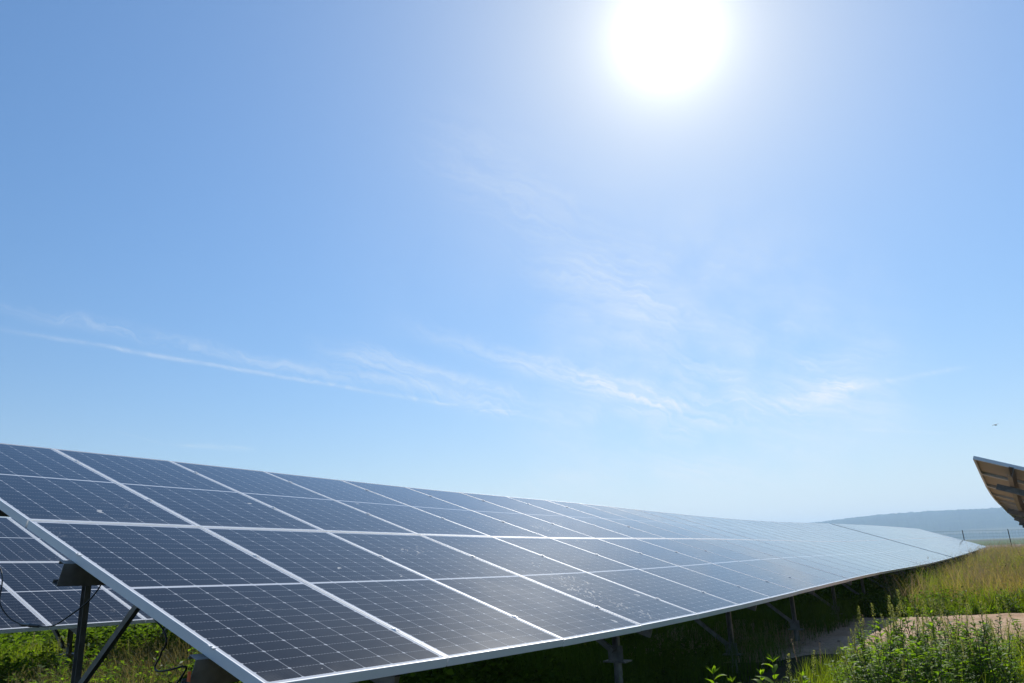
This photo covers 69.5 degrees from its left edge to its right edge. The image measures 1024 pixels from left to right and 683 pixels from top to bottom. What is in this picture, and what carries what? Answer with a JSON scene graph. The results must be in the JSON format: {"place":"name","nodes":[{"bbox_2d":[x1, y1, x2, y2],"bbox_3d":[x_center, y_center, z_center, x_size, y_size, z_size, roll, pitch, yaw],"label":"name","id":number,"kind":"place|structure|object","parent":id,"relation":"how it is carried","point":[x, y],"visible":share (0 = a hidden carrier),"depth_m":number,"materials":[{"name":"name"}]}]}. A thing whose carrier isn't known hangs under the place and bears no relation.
{"place":"outdoors","nodes":[
{"label":"outdoors","id":0,"kind":"place"},
{"bbox_2d":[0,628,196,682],"bbox_3d":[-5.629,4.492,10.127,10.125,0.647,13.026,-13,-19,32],"label":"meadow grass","id":1,"kind":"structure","parent":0,"point":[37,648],"depth_m":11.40,"materials":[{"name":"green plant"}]},
{"bbox_2d":[100,587,866,682],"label":"shaded grass","id":2,"kind":"structure","parent":0,"point":[809,614],"depth_m":9.06,"materials":[{"name":"green plant"}]},
{"bbox_2d":[0,0,1023,522],"label":"sky","id":3,"kind":"structure","parent":0,"point":[756,260],"materials":[{"name":"blue"}]},
{"bbox_2d":[10,537,1023,682],"bbox_3d":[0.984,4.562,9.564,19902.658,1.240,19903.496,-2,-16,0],"label":"ground","id":4,"kind":"structure","parent":0,"point":[782,671],"depth_m":9.47,"materials":[{"name":"green plant"}]},
{"bbox_2d":[17,632,38,682],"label":"tall weed","id":5,"kind":"object","parent":4,"relation":"on","point":[29,661],"visible":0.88,"depth_m":8.18,"materials":[{"name":"green plant"}]},
{"bbox_2d":[7,665,52,682],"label":"bushy weed","id":6,"kind":"object","parent":4,"relation":"on","point":[33,679],"visible":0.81,"depth_m":7.13,"materials":[{"name":"green plant"}]},
{"bbox_2d":[31,672,69,682],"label":"bushy weed","id":7,"kind":"object","parent":4,"relation":"on","point":[62,678],"visible":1,"depth_m":6.33,"materials":[{"name":"green plant"}]},
{"bbox_2d":[51,636,62,682],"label":"tall weed","id":8,"kind":"object","parent":4,"relation":"on","point":[57,658],"visible":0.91,"depth_m":7.75,"materials":[{"name":"green plant"}]},
{"bbox_2d":[49,638,68,682],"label":"tall weed","id":9,"kind":"object","parent":4,"relation":"on","point":[63,658],"visible":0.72,"depth_m":7.87,"materials":[{"name":"green plant"}]},
{"bbox_2d":[0,517,167,676],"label":"solar table","id":10,"kind":"object","parent":4,"relation":"on","point":[31,567],"visible":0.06,"depth_m":9.52,"materials":[{"name":"glass"}]},
{"bbox_2d":[0,623,168,653],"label":"thicket","id":11,"kind":"object","parent":4,"relation":"on","point":[42,636],"visible":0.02,"depth_m":14.67,"materials":[{"name":"green plant"}]},
{"bbox_2d":[89,669,120,682],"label":"bushy weed","id":12,"kind":"object","parent":4,"relation":"on","point":[111,675],"visible":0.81,"depth_m":6.49,"materials":[{"name":"green plant"}]},
{"bbox_2d":[86,637,125,670],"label":"bushy weed","id":13,"kind":"object","parent":4,"relation":"on","point":[98,643],"visible":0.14,"depth_m":9.24,"materials":[{"name":"green plant"}]},
{"bbox_2d":[0,623,236,682],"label":"weed thicket","id":14,"kind":"object","parent":4,"relation":"on","point":[6,646],"visible":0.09,"depth_m":10.56,"materials":[{"name":"green plant"}]},
{"bbox_2d":[0,627,239,682],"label":"grass","id":15,"kind":"structure","parent":4,"relation":"on","point":[127,666],"depth_m":8.81,"materials":[{"name":"green plant"}]},
{"bbox_2d":[112,651,163,682],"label":"bushy weed","id":16,"kind":"object","parent":4,"relation":"on","point":[139,671],"visible":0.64,"depth_m":7.67,"materials":[{"name":"green plant"}]},
{"bbox_2d":[149,624,167,669],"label":"tall weed","id":17,"kind":"object","parent":4,"relation":"on","point":[156,646],"visible":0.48,"depth_m":9.89,"materials":[{"name":"green plant"}]},
{"bbox_2d":[175,637,192,667],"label":"bushy weed","id":18,"kind":"object","parent":4,"relation":"on","point":[182,648],"visible":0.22,"depth_m":9.96,"materials":[{"name":"green plant"}]},
{"bbox_2d":[168,627,740,682],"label":"undergrowth","id":19,"kind":"object","parent":4,"relation":"on","point":[447,674],"visible":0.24,"depth_m":6.97,"materials":[{"name":"green plant"}]},
{"bbox_2d":[0,443,951,682],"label":"solar table","id":20,"kind":"object","parent":4,"relation":"on","point":[242,575],"visible":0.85,"depth_m":5.67,"materials":[{"name":"glass"}]},
{"bbox_2d":[0,568,100,627],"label":"cable","id":21,"kind":"object","parent":20,"relation":"hanging from","point":[29,625],"visible":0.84,"depth_m":5.20,"materials":[{"name":"black rubber"}]},
{"bbox_2d":[154,619,186,682],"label":"cable","id":22,"kind":"object","parent":20,"relation":"hanging from","point":[164,647],"visible":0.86,"depth_m":4.28,"materials":[{"name":"black rubber"}]},
{"bbox_2d":[707,666,726,682],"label":"broadleaf weed","id":23,"kind":"object","parent":4,"relation":"on","point":[713,670],"visible":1,"depth_m":4.54,"materials":[{"name":"green plant"}]},
{"bbox_2d":[751,667,764,682],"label":"broadleaf weed","id":24,"kind":"object","parent":4,"relation":"on","point":[761,672],"visible":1,"depth_m":4.61,"materials":[{"name":"green plant"}]},
{"bbox_2d":[757,653,778,682],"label":"broadleaf weed","id":25,"kind":"object","parent":4,"relation":"on","point":[774,667],"visible":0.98,"depth_m":4.85,"materials":[{"name":"green plant"}]},
{"bbox_2d":[783,653,795,682],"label":"tall weed","id":26,"kind":"object","parent":4,"relation":"on","point":[789,671],"visible":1,"depth_m":5.00,"materials":[{"name":"green plant"}]},
{"bbox_2d":[804,650,817,682],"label":"tall weed","id":27,"kind":"object","parent":4,"relation":"on","point":[813,668],"visible":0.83,"depth_m":5.36,"materials":[{"name":"green plant"}]},
{"bbox_2d":[830,662,846,682],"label":"bushy weed","id":28,"kind":"object","parent":4,"relation":"on","point":[841,668],"visible":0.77,"depth_m":6.72,"materials":[{"name":"green plant"}]},
{"bbox_2d":[736,562,957,615],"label":"undergrowth","id":29,"kind":"object","parent":4,"relation":"on","point":[872,595],"visible":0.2,"depth_m":18.03,"materials":[{"name":"green plant"}]},
{"bbox_2d":[828,643,869,682],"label":"bushy weed","id":30,"kind":"object","parent":4,"relation":"on","point":[845,681],"visible":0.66,"depth_m":6.35,"materials":[{"name":"green plant"}]},
{"bbox_2d":[847,637,863,682],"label":"tall weed","id":31,"kind":"object","parent":4,"relation":"on","point":[851,661],"visible":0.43,"depth_m":6.65,"materials":[{"name":"green plant"}]},
{"bbox_2d":[824,661,887,682],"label":"bushy weed","id":32,"kind":"object","parent":4,"relation":"on","point":[840,678],"visible":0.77,"depth_m":6.09,"materials":[{"name":"green plant"}]},
{"bbox_2d":[851,622,874,682],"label":"tall weed","id":33,"kind":"object","parent":4,"relation":"on","point":[855,625],"visible":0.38,"depth_m":6.63,"materials":[{"name":"green plant"}]},
{"bbox_2d":[840,650,885,682],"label":"bushy weed","id":34,"kind":"object","parent":4,"relation":"on","point":[856,677],"visible":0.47,"depth_m":6.40,"materials":[{"name":"green plant"}]},
{"bbox_2d":[859,651,874,682],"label":"tall weed","id":35,"kind":"object","parent":4,"relation":"on","point":[866,671],"visible":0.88,"depth_m":5.88,"materials":[{"name":"green plant"}]},
{"bbox_2d":[836,636,899,682],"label":"bushy weed","id":36,"kind":"object","parent":4,"relation":"on","point":[855,662],"visible":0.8,"depth_m":5.94,"materials":[{"name":"green plant"}]},
{"bbox_2d":[852,606,884,677],"bbox_3d":[3.173,2.861,6.633,0.217,0.931,0.404,2,-17,-14],"label":"tall weed","id":37,"kind":"object","parent":4,"relation":"on","point":[862,640],"visible":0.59,"depth_m":6.66,"materials":[{"name":"green plant"}]},
{"bbox_2d":[856,618,882,681],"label":"tall weed","id":38,"kind":"object","parent":4,"relation":"on","point":[864,648],"visible":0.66,"depth_m":6.47,"materials":[{"name":"green plant"}]},
{"bbox_2d":[868,641,885,682],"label":"tall weed","id":39,"kind":"object","parent":4,"relation":"on","point":[880,654],"visible":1,"depth_m":5.67,"materials":[{"name":"green plant"}]},
{"bbox_2d":[865,603,889,676],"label":"tall weed","id":40,"kind":"object","parent":4,"relation":"on","point":[877,640],"visible":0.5,"depth_m":7.16,"materials":[{"name":"green plant"}]},
{"bbox_2d":[855,619,907,678],"bbox_3d":[3.943,3.280,7.695,0.523,0.702,0.599,5,-21,-20],"label":"bushy weed","id":41,"kind":"object","parent":4,"relation":"on","point":[875,638],"visible":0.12,"depth_m":7.78,"materials":[{"name":"green plant"}]},
{"bbox_2d":[867,619,897,682],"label":"broadleaf weed","id":42,"kind":"object","parent":4,"relation":"on","point":[878,628],"visible":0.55,"depth_m":6.75,"materials":[{"name":"green plant"}]},
{"bbox_2d":[880,613,900,679],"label":"tall weed","id":43,"kind":"object","parent":4,"relation":"on","point":[891,646],"visible":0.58,"depth_m":6.36,"materials":[{"name":"green plant"}]},
{"bbox_2d":[879,595,905,669],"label":"tall weed","id":44,"kind":"object","parent":4,"relation":"on","point":[889,620],"visible":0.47,"depth_m":7.11,"materials":[{"name":"green plant"}]},
{"bbox_2d":[882,605,911,680],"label":"tall weed","id":45,"kind":"object","parent":4,"relation":"on","point":[900,636],"visible":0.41,"depth_m":6.97,"materials":[{"name":"green plant"}]},
{"bbox_2d":[872,638,924,682],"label":"bushy weed","id":46,"kind":"object","parent":4,"relation":"on","point":[890,658],"visible":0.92,"depth_m":5.82,"materials":[{"name":"green plant"}]},
{"bbox_2d":[886,630,911,677],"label":"broadleaf weed","id":47,"kind":"object","parent":4,"relation":"on","point":[893,645],"visible":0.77,"depth_m":6.20,"materials":[{"name":"green plant"}]},
{"bbox_2d":[893,656,904,682],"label":"tall weed","id":48,"kind":"object","parent":4,"relation":"on","point":[895,664],"visible":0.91,"depth_m":5.85,"materials":[{"name":"green plant"}]},
{"bbox_2d":[886,614,913,682],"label":"tall weed","id":49,"kind":"object","parent":4,"relation":"on","point":[893,640],"visible":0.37,"depth_m":6.76,"materials":[{"name":"green plant"}]},
{"bbox_2d":[895,603,913,678],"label":"tall weed","id":50,"kind":"object","parent":4,"relation":"on","point":[901,630],"visible":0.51,"depth_m":7.33,"materials":[{"name":"green plant"}]},
{"bbox_2d":[885,604,924,679],"bbox_3d":[3.636,2.924,6.845,0.277,0.914,0.230,-1,-16,-3],"label":"tall weed","id":51,"kind":"object","parent":4,"relation":"on","point":[894,626],"visible":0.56,"depth_m":6.90,"materials":[{"name":"green plant"}]},
{"bbox_2d":[833,524,985,567],"bbox_3d":[24.634,12.093,43.255,4.354,2.686,32.432,-13,-19,32],"label":"solar table","id":52,"kind":"object","parent":4,"relation":"on","point":[933,542],"visible":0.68,"depth_m":37.16,"materials":[{"name":"glass"}]},
{"bbox_2d":[896,589,931,679],"bbox_3d":[3.710,2.837,6.812,0.254,1.065,0.468,-16,-21,38],"label":"tall weed","id":53,"kind":"object","parent":4,"relation":"on","point":[907,621],"visible":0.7,"depth_m":6.85,"materials":[{"name":"green plant"}]},
{"bbox_2d":[820,626,1014,682],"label":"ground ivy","id":54,"kind":"object","parent":4,"relation":"on","point":[874,646],"visible":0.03,"depth_m":8.63,"materials":[{"name":"green plant"}]},
{"bbox_2d":[887,646,953,682],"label":"bushy weed","id":55,"kind":"object","parent":4,"relation":"on","point":[916,669],"visible":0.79,"depth_m":5.81,"materials":[{"name":"green plant"}]},
{"bbox_2d":[908,607,938,682],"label":"tall weed","id":56,"kind":"object","parent":4,"relation":"on","point":[918,634],"visible":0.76,"depth_m":6.38,"materials":[{"name":"green plant"}]},
{"bbox_2d":[912,608,934,682],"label":"tall weed","id":57,"kind":"object","parent":4,"relation":"on","point":[923,624],"visible":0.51,"depth_m":6.64,"materials":[{"name":"green plant"}]},
{"bbox_2d":[898,634,954,682],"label":"bushy weed","id":58,"kind":"object","parent":4,"relation":"on","point":[937,657],"visible":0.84,"depth_m":5.88,"materials":[{"name":"green plant"}]},
{"bbox_2d":[890,618,975,682],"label":"bushy weed","id":59,"kind":"object","parent":4,"relation":"on","point":[925,633],"visible":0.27,"depth_m":6.75,"materials":[{"name":"green plant"}]},
{"bbox_2d":[920,600,945,678],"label":"tall weed","id":60,"kind":"object","parent":4,"relation":"on","point":[926,619],"visible":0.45,"depth_m":7.14,"materials":[{"name":"green plant"}]},
{"bbox_2d":[923,591,944,614],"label":"bushy weed","id":61,"kind":"object","parent":4,"relation":"on","point":[933,604],"visible":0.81,"depth_m":14.29,"materials":[{"name":"green plant"}]},
{"bbox_2d":[927,630,942,682],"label":"tall weed","id":62,"kind":"object","parent":4,"relation":"on","point":[933,661],"visible":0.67,"depth_m":6.07,"materials":[{"name":"green plant"}]},
{"bbox_2d":[923,608,952,681],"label":"broadleaf weed","id":63,"kind":"object","parent":4,"relation":"on","point":[929,624],"visible":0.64,"depth_m":6.93,"materials":[{"name":"green plant"}]},
{"bbox_2d":[927,599,948,655],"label":"tall weed","id":64,"kind":"object","parent":4,"relation":"on","point":[935,625],"visible":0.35,"depth_m":7.56,"materials":[{"name":"green plant"}]},
{"bbox_2d":[918,652,959,682],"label":"bushy weed","id":65,"kind":"object","parent":4,"relation":"on","point":[927,672],"visible":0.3,"depth_m":6.33,"materials":[{"name":"green plant"}]},
{"bbox_2d":[932,600,946,668],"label":"tall weed","id":66,"kind":"object","parent":4,"relation":"on","point":[937,621],"visible":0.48,"depth_m":8.06,"materials":[{"name":"green plant"}]},
{"bbox_2d":[860,543,1023,604],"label":"dry grass","id":67,"kind":"structure","parent":4,"relation":"on","point":[983,578],"depth_m":17.65,"materials":[{"name":"green plant"}]},
{"bbox_2d":[870,581,1023,617],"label":"clover","id":68,"kind":"object","parent":4,"relation":"on","point":[909,611],"visible":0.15,"depth_m":14.25,"materials":[{"name":"green plant"}]},
{"bbox_2d":[936,609,960,666],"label":"tall weed","id":69,"kind":"object","parent":4,"relation":"on","point":[945,636],"visible":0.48,"depth_m":6.96,"materials":[{"name":"green plant"}]},
{"bbox_2d":[878,564,1023,613],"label":"rank weeds","id":70,"kind":"object","parent":4,"relation":"on","point":[922,595],"visible":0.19,"depth_m":15.02,"materials":[{"name":"green plant"}]},
{"bbox_2d":[935,651,967,682],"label":"bushy weed","id":71,"kind":"object","parent":4,"relation":"on","point":[958,661],"visible":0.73,"depth_m":6.09,"materials":[{"name":"green plant"}]},
{"bbox_2d":[948,625,965,682],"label":"tall weed","id":72,"kind":"object","parent":4,"relation":"on","point":[956,646],"visible":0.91,"depth_m":6.26,"materials":[{"name":"green plant"}]},
{"bbox_2d":[940,600,974,679],"bbox_3d":[4.253,2.955,7.019,0.242,0.954,0.409,11,-21,-39],"label":"tall weed","id":73,"kind":"object","parent":4,"relation":"on","point":[953,629],"visible":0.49,"depth_m":7.07,"materials":[{"name":"green plant"}]},
{"bbox_2d":[950,590,965,649],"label":"tall weed","id":74,"kind":"object","parent":4,"relation":"on","point":[959,612],"visible":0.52,"depth_m":8.06,"materials":[{"name":"green plant"}]},
{"bbox_2d":[934,627,991,682],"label":"bushy weed","id":75,"kind":"object","parent":4,"relation":"on","point":[962,637],"visible":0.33,"depth_m":6.95,"materials":[{"name":"green plant"}]},
{"bbox_2d":[934,621,993,659],"bbox_3d":[4.567,3.144,7.290,0.568,0.722,0.413,10,-20,-36],"label":"bushy weed","id":76,"kind":"object","parent":4,"relation":"on","point":[939,622],"visible":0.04,"depth_m":7.38,"materials":[{"name":"green plant"}]},
{"bbox_2d":[944,621,986,682],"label":"tall weed","id":77,"kind":"object","parent":4,"relation":"on","point":[959,656],"visible":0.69,"depth_m":6.40,"materials":[{"name":"green plant"}]},
{"bbox_2d":[952,639,979,682],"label":"tall weed","id":78,"kind":"object","parent":4,"relation":"on","point":[967,674],"visible":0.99,"depth_m":6.01,"materials":[{"name":"green plant"}]},
{"bbox_2d":[939,628,997,682],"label":"bushy weed","id":79,"kind":"object","parent":4,"relation":"on","point":[973,676],"visible":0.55,"depth_m":6.32,"materials":[{"name":"green plant"}]},
{"bbox_2d":[959,602,989,679],"bbox_3d":[4.239,2.905,6.791,0.308,0.936,0.218,11,-21,-37],"label":"tall weed","id":80,"kind":"object","parent":4,"relation":"on","point":[970,638],"visible":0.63,"depth_m":6.84,"materials":[{"name":"green plant"}]},
{"bbox_2d":[926,616,1023,682],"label":"long grass","id":81,"kind":"structure","parent":4,"relation":"on","point":[1021,660],"depth_m":7.57,"materials":[{"name":"green plant"}]},
{"bbox_2d":[960,608,990,678],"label":"tall weed","id":82,"kind":"object","parent":4,"relation":"on","point":[969,637],"visible":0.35,"depth_m":6.99,"materials":[{"name":"green plant"}]},
{"bbox_2d":[967,636,984,682],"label":"tall weed","id":83,"kind":"object","parent":4,"relation":"on","point":[975,661],"visible":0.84,"depth_m":6.38,"materials":[{"name":"green plant"}]},
{"bbox_2d":[952,620,1006,680],"bbox_3d":[4.288,2.965,6.756,0.352,0.803,0.547,-3,-13,5],"label":"bushy weed","id":84,"kind":"object","parent":4,"relation":"on","point":[965,625],"visible":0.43,"depth_m":6.75,"materials":[{"name":"green plant"}]},
{"bbox_2d":[967,603,995,669],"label":"tall weed","id":85,"kind":"object","parent":4,"relation":"on","point":[971,623],"visible":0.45,"depth_m":7.54,"materials":[{"name":"green plant"}]},
{"bbox_2d":[945,529,1023,547],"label":"wire fence","id":86,"kind":"object","parent":4,"relation":"on","point":[984,540],"visible":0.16,"depth_m":61.88,"materials":[{"name":"grey metal"}]},
{"bbox_2d":[958,637,1017,682],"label":"bushy weed","id":87,"kind":"object","parent":4,"relation":"on","point":[983,667],"visible":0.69,"depth_m":6.37,"materials":[{"name":"green plant"}]},
{"bbox_2d":[975,627,1000,682],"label":"tall weed","id":88,"kind":"object","parent":4,"relation":"on","point":[986,663],"visible":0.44,"depth_m":6.56,"materials":[{"name":"green plant"}]},
{"bbox_2d":[973,601,1017,682],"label":"tall weed","id":89,"kind":"object","parent":4,"relation":"on","point":[985,637],"visible":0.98,"depth_m":6.25,"materials":[{"name":"green plant"}]},
{"bbox_2d":[969,619,1022,679],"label":"bushy weed","id":90,"kind":"object","parent":4,"relation":"on","point":[999,638],"visible":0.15,"depth_m":7.08,"materials":[{"name":"green plant"}]},
{"bbox_2d":[973,456,1023,527],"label":"solar table","id":91,"kind":"object","parent":4,"relation":"on","point":[1003,483],"visible":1,"depth_m":10.48,"materials":[{"name":"metal"}]},
{"bbox_2d":[988,597,1015,678],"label":"tall weed","id":92,"kind":"object","parent":4,"relation":"on","point":[999,618],"visible":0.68,"depth_m":7.43,"materials":[{"name":"green plant"}]},
{"bbox_2d":[988,618,1023,682],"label":"tall weed","id":93,"kind":"object","parent":4,"relation":"on","point":[1000,652],"visible":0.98,"depth_m":6.18,"materials":[{"name":"green plant"}]},
{"bbox_2d":[991,639,1023,681],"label":"bushy weed","id":94,"kind":"object","parent":4,"relation":"on","point":[1013,657],"visible":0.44,"depth_m":6.89,"materials":[{"name":"green plant"}]},
{"bbox_2d":[1000,589,1020,612],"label":"bushy weed","id":95,"kind":"object","parent":4,"relation":"on","point":[1011,604],"visible":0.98,"depth_m":13.74,"materials":[{"name":"green plant"}]},
{"bbox_2d":[1002,619,1022,682],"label":"tall weed","id":96,"kind":"object","parent":4,"relation":"on","point":[1008,669],"visible":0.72,"depth_m":6.67,"materials":[{"name":"green plant"}]},
{"bbox_2d":[1003,601,1023,652],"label":"tall weed","id":97,"kind":"object","parent":4,"relation":"on","point":[1013,624],"visible":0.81,"depth_m":7.74,"materials":[{"name":"green plant"}]},
{"bbox_2d":[1012,623,1023,665],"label":"tall weed","id":98,"kind":"object","parent":4,"relation":"on","point":[1019,645],"visible":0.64,"depth_m":7.72,"materials":[{"name":"green plant"}]},
{"bbox_2d":[597,613,1023,663],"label":"path","id":99,"kind":"structure","parent":0,"point":[841,633],"depth_m":11.60,"materials":[{"name":"soil"}]},
{"bbox_2d":[752,640,1022,682],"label":"green grass","id":100,"kind":"structure","parent":0,"point":[824,671],"depth_m":7.95,"materials":[{"name":"green plant"}]},
{"bbox_2d":[812,507,1023,539],"bbox_3d":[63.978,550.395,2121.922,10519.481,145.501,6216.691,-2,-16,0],"label":"hills","id":101,"kind":"structure","parent":0,"point":[999,522],"depth_m":3070.16,"materials":[{"name":"blue"}]},
{"bbox_2d":[854,560,1023,617],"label":"grass","id":102,"kind":"structure","parent":0,"point":[908,607],"depth_m":14.47,"materials":[{"name":"green plant"}]},
{"bbox_2d":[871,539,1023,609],"bbox_3d":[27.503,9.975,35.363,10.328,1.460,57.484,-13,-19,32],"label":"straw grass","id":103,"kind":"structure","parent":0,"point":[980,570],"depth_m":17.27,"materials":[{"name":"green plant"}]},
{"bbox_2d":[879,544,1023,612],"bbox_3d":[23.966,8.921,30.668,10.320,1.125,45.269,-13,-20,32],"label":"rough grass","id":104,"kind":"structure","parent":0,"point":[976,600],"depth_m":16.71,"materials":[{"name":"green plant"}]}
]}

